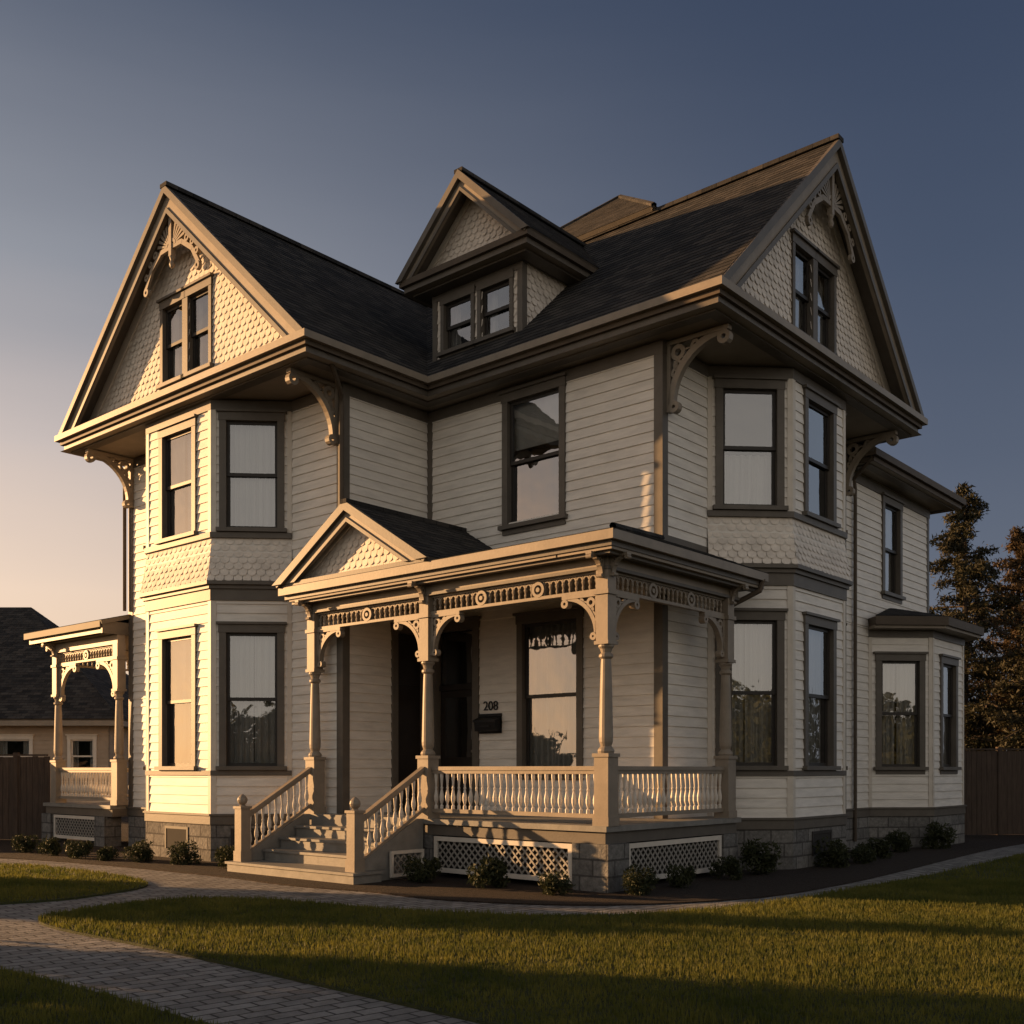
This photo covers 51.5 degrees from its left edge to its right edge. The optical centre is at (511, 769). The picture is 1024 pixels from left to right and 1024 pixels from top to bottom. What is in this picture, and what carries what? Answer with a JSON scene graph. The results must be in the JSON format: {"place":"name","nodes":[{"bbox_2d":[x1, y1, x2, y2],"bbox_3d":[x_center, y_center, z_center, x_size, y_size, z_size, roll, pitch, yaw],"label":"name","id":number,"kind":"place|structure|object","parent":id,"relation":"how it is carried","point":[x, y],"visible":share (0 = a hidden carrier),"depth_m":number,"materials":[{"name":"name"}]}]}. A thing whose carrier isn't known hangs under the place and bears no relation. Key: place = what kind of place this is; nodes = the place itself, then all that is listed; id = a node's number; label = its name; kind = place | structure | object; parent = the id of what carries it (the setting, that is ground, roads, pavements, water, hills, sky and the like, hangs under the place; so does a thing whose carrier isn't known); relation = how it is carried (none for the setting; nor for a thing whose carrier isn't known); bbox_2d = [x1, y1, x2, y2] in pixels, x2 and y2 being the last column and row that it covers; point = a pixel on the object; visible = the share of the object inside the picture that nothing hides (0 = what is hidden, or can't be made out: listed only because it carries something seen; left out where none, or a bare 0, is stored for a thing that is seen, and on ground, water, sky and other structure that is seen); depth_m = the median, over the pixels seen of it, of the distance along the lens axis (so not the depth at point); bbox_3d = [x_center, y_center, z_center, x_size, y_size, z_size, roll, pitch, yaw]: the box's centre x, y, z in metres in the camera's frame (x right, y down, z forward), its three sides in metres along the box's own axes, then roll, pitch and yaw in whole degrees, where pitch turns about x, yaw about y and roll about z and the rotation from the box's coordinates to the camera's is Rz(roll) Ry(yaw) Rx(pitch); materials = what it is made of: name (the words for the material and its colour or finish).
{"place":"outdoors","nodes":[
{"label":"outdoors","id":0,"kind":"place"},
{"bbox_2d":[0,607,127,719],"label":"roof","id":1,"kind":"structure","parent":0,"point":[25,680],"depth_m":41.21,"materials":[{"name":"black"}]},
{"bbox_2d":[0,866,147,904],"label":"lawn","id":2,"kind":"structure","parent":0,"point":[65,898],"depth_m":14.31,"materials":[{"name":"plant"}]},
{"bbox_2d":[0,971,201,1023],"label":"lawn","id":3,"kind":"structure","parent":0,"point":[64,1007],"depth_m":7.45,"materials":[{"name":"plant"}]},
{"bbox_2d":[225,814,424,884],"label":"porch steps","id":4,"kind":"structure","parent":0,"point":[300,847],"depth_m":17.02,"materials":[{"name":"beige wood"}]},
{"bbox_2d":[0,844,1023,1023],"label":"garden path","id":5,"kind":"structure","parent":0,"point":[206,991],"depth_m":9.47,"materials":[{"name":"stone"}]},
{"bbox_2d":[0,815,1023,905],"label":"mulch bed","id":6,"kind":"object","parent":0,"point":[702,888],"visible":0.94,"depth_m":15.99,"materials":[{"name":"brown soil"}]},
{"bbox_2d":[0,753,49,838],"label":"wooden fence","id":7,"kind":"object","parent":6,"relation":"on","point":[24,789],"visible":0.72,"depth_m":25.56,"materials":[{"name":"brown wood"}]},
{"bbox_2d":[11,833,39,852],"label":"shrub","id":8,"kind":"object","parent":6,"relation":"on","point":[24,845],"visible":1,"depth_m":21.57,"materials":[{"name":"green plant"}]},
{"bbox_2d":[36,834,63,855],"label":"shrub","id":9,"kind":"object","parent":6,"relation":"on","point":[53,847],"visible":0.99,"depth_m":20.82,"materials":[{"name":"green plant"}]},
{"bbox_2d":[63,839,94,858],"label":"shrub","id":10,"kind":"object","parent":6,"relation":"on","point":[85,848],"visible":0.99,"depth_m":20.09,"materials":[{"name":"green plant"}]},
{"bbox_2d":[96,844,119,860],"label":"shrub","id":11,"kind":"object","parent":6,"relation":"on","point":[105,853],"visible":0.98,"depth_m":19.67,"materials":[{"name":"green plant"}]},
{"bbox_2d":[122,839,155,861],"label":"shrub","id":12,"kind":"object","parent":6,"relation":"on","point":[143,850],"visible":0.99,"depth_m":19.33,"materials":[{"name":"green plant"}]},
{"bbox_2d":[166,839,202,864],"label":"shrub","id":13,"kind":"object","parent":6,"relation":"on","point":[179,854],"visible":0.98,"depth_m":18.87,"materials":[{"name":"green plant"}]},
{"bbox_2d":[213,845,234,868],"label":"shrub","id":14,"kind":"object","parent":6,"relation":"on","point":[223,854],"visible":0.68,"depth_m":18.14,"materials":[{"name":"green plant"}]},
{"bbox_2d":[401,855,442,883],"bbox_3d":[-1.357,1.522,15.916,0.628,0.490,0.629,0,0,-20],"label":"shrub","id":15,"kind":"object","parent":6,"relation":"on","point":[431,869],"visible":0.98,"depth_m":15.82,"materials":[{"name":"green plant"}]},
{"bbox_2d":[466,854,510,888],"bbox_3d":[-0.335,1.466,15.100,0.500,0.608,0.691,0,0,42],"label":"shrub","id":16,"kind":"object","parent":6,"relation":"on","point":[493,872],"visible":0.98,"depth_m":15.05,"materials":[{"name":"green plant"}]},
{"bbox_2d":[536,871,576,895],"bbox_3d":[0.583,1.537,14.289,0.557,0.375,0.539,0,0,-1],"label":"shrub","id":17,"kind":"object","parent":6,"relation":"on","point":[553,885],"visible":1,"depth_m":14.18,"materials":[{"name":"green plant"}]},
{"bbox_2d":[621,864,659,895],"bbox_3d":[1.685,1.515,14.383,0.547,0.519,0.536,0,0,-24],"label":"shrub","id":18,"kind":"object","parent":6,"relation":"on","point":[636,883],"visible":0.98,"depth_m":14.27,"materials":[{"name":"green plant"}]},
{"bbox_2d":[664,863,696,888],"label":"shrub","id":19,"kind":"object","parent":6,"relation":"on","point":[683,877],"visible":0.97,"depth_m":15.11,"materials":[{"name":"green plant"}]},
{"bbox_2d":[708,853,743,880],"bbox_3d":[3.298,1.506,16.304,0.582,0.506,0.421,0,0,22],"label":"shrub","id":20,"kind":"object","parent":6,"relation":"on","point":[731,866],"visible":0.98,"depth_m":16.23,"materials":[{"name":"green plant"}]},
{"bbox_2d":[739,837,781,874],"bbox_3d":[3.996,1.415,17.051,0.707,0.657,0.731,0,0,12],"label":"shrub","id":21,"kind":"object","parent":6,"relation":"on","point":[758,860],"visible":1,"depth_m":16.98,"materials":[{"name":"green plant"}]},
{"bbox_2d":[812,836,851,867],"bbox_3d":[5.517,1.464,18.361,0.670,0.663,0.684,0,0,14],"label":"shrub","id":22,"kind":"object","parent":6,"relation":"on","point":[837,854],"visible":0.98,"depth_m":18.28,"materials":[{"name":"green plant"}]},
{"bbox_2d":[849,846,876,863],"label":"shrub","id":23,"kind":"object","parent":6,"relation":"on","point":[863,855],"visible":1,"depth_m":19.06,"materials":[{"name":"green plant"}]},
{"bbox_2d":[854,836,893,858],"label":"shrub","id":24,"kind":"object","parent":6,"relation":"on","point":[881,847],"visible":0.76,"depth_m":20.13,"materials":[{"name":"green plant"}]},
{"bbox_2d":[883,829,912,851],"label":"shrub","id":25,"kind":"object","parent":6,"relation":"on","point":[898,843],"visible":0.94,"depth_m":21.68,"materials":[{"name":"green plant"}]},
{"bbox_2d":[919,820,957,848],"bbox_3d":[9.066,1.426,22.615,0.670,0.769,0.684,0,0,-30],"label":"shrub","id":26,"kind":"object","parent":6,"relation":"on","point":[935,836],"visible":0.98,"depth_m":22.55,"materials":[{"name":"green plant"}]},
{"bbox_2d":[964,747,1023,834],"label":"wooden fence","id":27,"kind":"object","parent":6,"relation":"on","point":[994,790],"visible":0.43,"depth_m":27.46,"materials":[{"name":"brown wood"}]},
{"bbox_2d":[0,0,1023,750],"label":"sky","id":28,"kind":"structure","parent":0,"point":[339,129],"materials":[{"name":"blue"}]},
{"bbox_2d":[0,853,1023,1023],"bbox_3d":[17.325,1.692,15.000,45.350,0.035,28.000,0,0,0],"label":"lawn","id":29,"kind":"structure","parent":0,"point":[461,1016],"depth_m":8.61,"materials":[{"name":"plant"}]},
{"label":"ground","id":30,"kind":"structure","parent":0,"visible":0},
{"bbox_2d":[0,726,127,801],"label":"siding","id":31,"kind":"object","parent":30,"relation":"on","point":[43,740],"visible":0.16,"depth_m":39.99,"materials":[{"name":"beige wood"}]},
{"bbox_2d":[0,726,127,777],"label":"trim","id":32,"kind":"structure","parent":31,"relation":"attached to","point":[70,737],"depth_m":39.94,"materials":[{"name":"beige paint"}]},
{"bbox_2d":[0,740,92,772],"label":"sashes","id":33,"kind":"object","parent":32,"relation":"attached to","point":[72,756],"visible":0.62,"depth_m":40.03,"materials":[{"name":"beige paint"}]},
{"bbox_2d":[8,741,89,767],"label":"interior","id":34,"kind":"object","parent":32,"relation":"attached to","point":[17,747],"visible":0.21,"depth_m":40.75,"materials":[{"name":"black"}]},
{"bbox_2d":[0,741,92,767],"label":"curtains","id":35,"kind":"object","parent":34,"relation":"attached to","point":[3,747],"visible":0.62,"depth_m":40.19,"materials":[{"name":"white fabric"}]},
{"bbox_2d":[0,720,127,726],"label":"gutters","id":36,"kind":"object","parent":32,"relation":"on","point":[64,723],"visible":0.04,"depth_m":39.40,"materials":[{"name":"beige paint"}]},
{"bbox_2d":[0,611,127,721],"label":"roof deck","id":37,"kind":"structure","parent":36,"relation":"on","point":[64,719],"depth_m":39.37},
{"bbox_2d":[50,568,737,872],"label":"porch posts and rails","id":38,"kind":"object","parent":30,"relation":"on","point":[605,769],"visible":0.87,"depth_m":16.87,"materials":[{"name":"beige wood"}]},
{"bbox_2d":[61,772,721,852],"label":"balusters","id":39,"kind":"object","parent":38,"relation":"on","point":[101,789],"visible":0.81,"depth_m":16.22,"materials":[{"name":"beige paint"}]},
{"bbox_2d":[43,801,740,831],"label":"porch floor","id":40,"kind":"structure","parent":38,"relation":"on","point":[542,822],"depth_m":16.44,"materials":[{"name":"grey paint"}]},
{"bbox_2d":[42,813,964,892],"bbox_3d":[-0.313,1.450,24.875,16.735,0.900,15.000,0,0,41],"label":"stone foundation","id":41,"kind":"object","parent":30,"relation":"on","point":[598,867],"visible":0.24,"depth_m":19.48,"materials":[{"name":"grey stone"}]},
{"bbox_2d":[29,139,966,843],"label":"trim boards","id":42,"kind":"object","parent":41,"relation":"on","point":[821,393],"depth_m":18.91,"materials":[{"name":"beige paint"}]},
{"bbox_2d":[398,633,471,810],"bbox_3d":[-1.389,-0.890,19.919,1.659,3.320,0.624,0,0,7],"label":"front door","id":43,"kind":"structure","parent":42,"relation":"attached to","point":[456,724],"depth_m":19.95,"materials":[{"name":"paint"}]},
{"bbox_2d":[41,172,898,701],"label":"fretwork brackets","id":44,"kind":"object","parent":42,"relation":"attached to","point":[677,364],"visible":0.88,"depth_m":17.15,"materials":[{"name":"beige paint"}]},
{"bbox_2d":[98,201,882,593],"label":"fishscale shingles","id":45,"kind":"object","parent":42,"relation":"on","point":[136,385],"visible":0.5,"depth_m":19.43,"materials":[{"name":"beige wood"}]},
{"bbox_2d":[54,151,927,751],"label":"tan mouldings","id":46,"kind":"object","parent":42,"relation":"attached to","point":[720,281],"visible":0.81,"depth_m":17.67,"materials":[{"name":"paint"}]},
{"bbox_2d":[24,228,983,639],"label":"gutters and cornice","id":47,"kind":"object","parent":42,"relation":"on","point":[910,474],"visible":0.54,"depth_m":19.10,"materials":[{"name":"paint"}]},
{"bbox_2d":[31,242,980,650],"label":"soffits","id":48,"kind":"object","parent":42,"relation":"on","point":[739,350],"visible":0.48,"depth_m":18.60,"materials":[{"name":"brown wood"}]},
{"bbox_2d":[54,197,963,883],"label":"cream trim","id":49,"kind":"structure","parent":42,"relation":"attached to","point":[212,613],"depth_m":19.48,"materials":[{"name":"paint"}]},
{"bbox_2d":[56,818,717,877],"bbox_3d":[-4.468,1.350,19.523,16.077,0.517,3.119,0,0,30],"label":"lattice screen","id":50,"kind":"object","parent":49,"relation":"on","point":[549,856],"visible":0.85,"depth_m":16.03,"materials":[{"name":"grey paint"}]},
{"bbox_2d":[79,178,976,625],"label":"roof deck","id":51,"kind":"structure","parent":42,"relation":"on","point":[869,312],"depth_m":20.90,"materials":[{"name":"beige paint"}]},
{"bbox_2d":[102,203,876,592],"bbox_3d":[-0.409,-7.168,22.637,14.109,7.776,11.643,0,0,41],"label":"gable backing","id":52,"kind":"object","parent":51,"relation":"on","point":[760,523],"visible":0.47,"depth_m":19.46,"materials":[{"name":"beige wood"}]},
{"bbox_2d":[24,133,981,633],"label":"shingle roof","id":53,"kind":"structure","parent":51,"relation":"on","point":[706,233],"depth_m":19.13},
{"bbox_2d":[133,355,962,818],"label":"clapboard walls","id":54,"kind":"structure","parent":42,"relation":"on","point":[609,441],"depth_m":19.12,"materials":[{"name":"beige wood"}]},
{"bbox_2d":[473,713,501,733],"bbox_3d":[-0.447,-0.840,19.105,0.540,0.360,0.195,0,0,41],"label":"mailbox","id":55,"kind":"object","parent":54,"relation":"attached to","point":[487,723],"visible":1,"depth_m":19.05,"materials":[{"name":"metal"}]},
{"bbox_2d":[483,701,497,710],"bbox_3d":[-0.385,-1.162,19.161,0.344,0.168,0.016,0,0,41],"label":"house number","id":56,"kind":"object","parent":54,"relation":"attached to","point":[492,707],"visible":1,"depth_m":19.14,"materials":[{"name":"metal"}]},
{"bbox_2d":[165,249,952,855],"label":"window sashes","id":57,"kind":"object","parent":42,"relation":"attached to","point":[555,453],"depth_m":19.44,"materials":[{"name":"brown wood"}]},
{"bbox_2d":[172,257,945,765],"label":"curtains","id":58,"kind":"object","parent":57,"relation":"hanging from","point":[552,647],"visible":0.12,"depth_m":19.56,"materials":[{"name":"beige fabric"}]},
{"bbox_2d":[123,353,873,841],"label":"downspouts","id":59,"kind":"object","parent":41,"relation":"on","point":[341,463],"visible":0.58,"depth_m":22.25,"materials":[{"name":"paint"}]},
{"bbox_2d":[61,254,949,877],"bbox_3d":[-0.535,-3.780,24.255,16.270,10.840,13.940,0,0,41],"label":"dark interior","id":60,"kind":"object","parent":41,"relation":"on","point":[747,418],"visible":0.17,"depth_m":19.35,"materials":[{"name":"black"}]},
{"bbox_2d":[929,482,1023,750],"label":"pine tree","id":61,"kind":"object","parent":30,"relation":"on","point":[955,544],"visible":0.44,"depth_m":40.09,"materials":[{"name":"green plant"}]},
{"bbox_2d":[964,614,1023,750],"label":"pine tree","id":62,"kind":"object","parent":30,"relation":"on","point":[1017,717],"visible":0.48,"depth_m":37.80,"materials":[{"name":"green plant"}]},
{"bbox_2d":[969,526,1023,747],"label":"pine tree","id":63,"kind":"object","parent":30,"relation":"on","point":[1016,545],"visible":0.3,"depth_m":42.12,"materials":[{"name":"green plant"}]}
]}

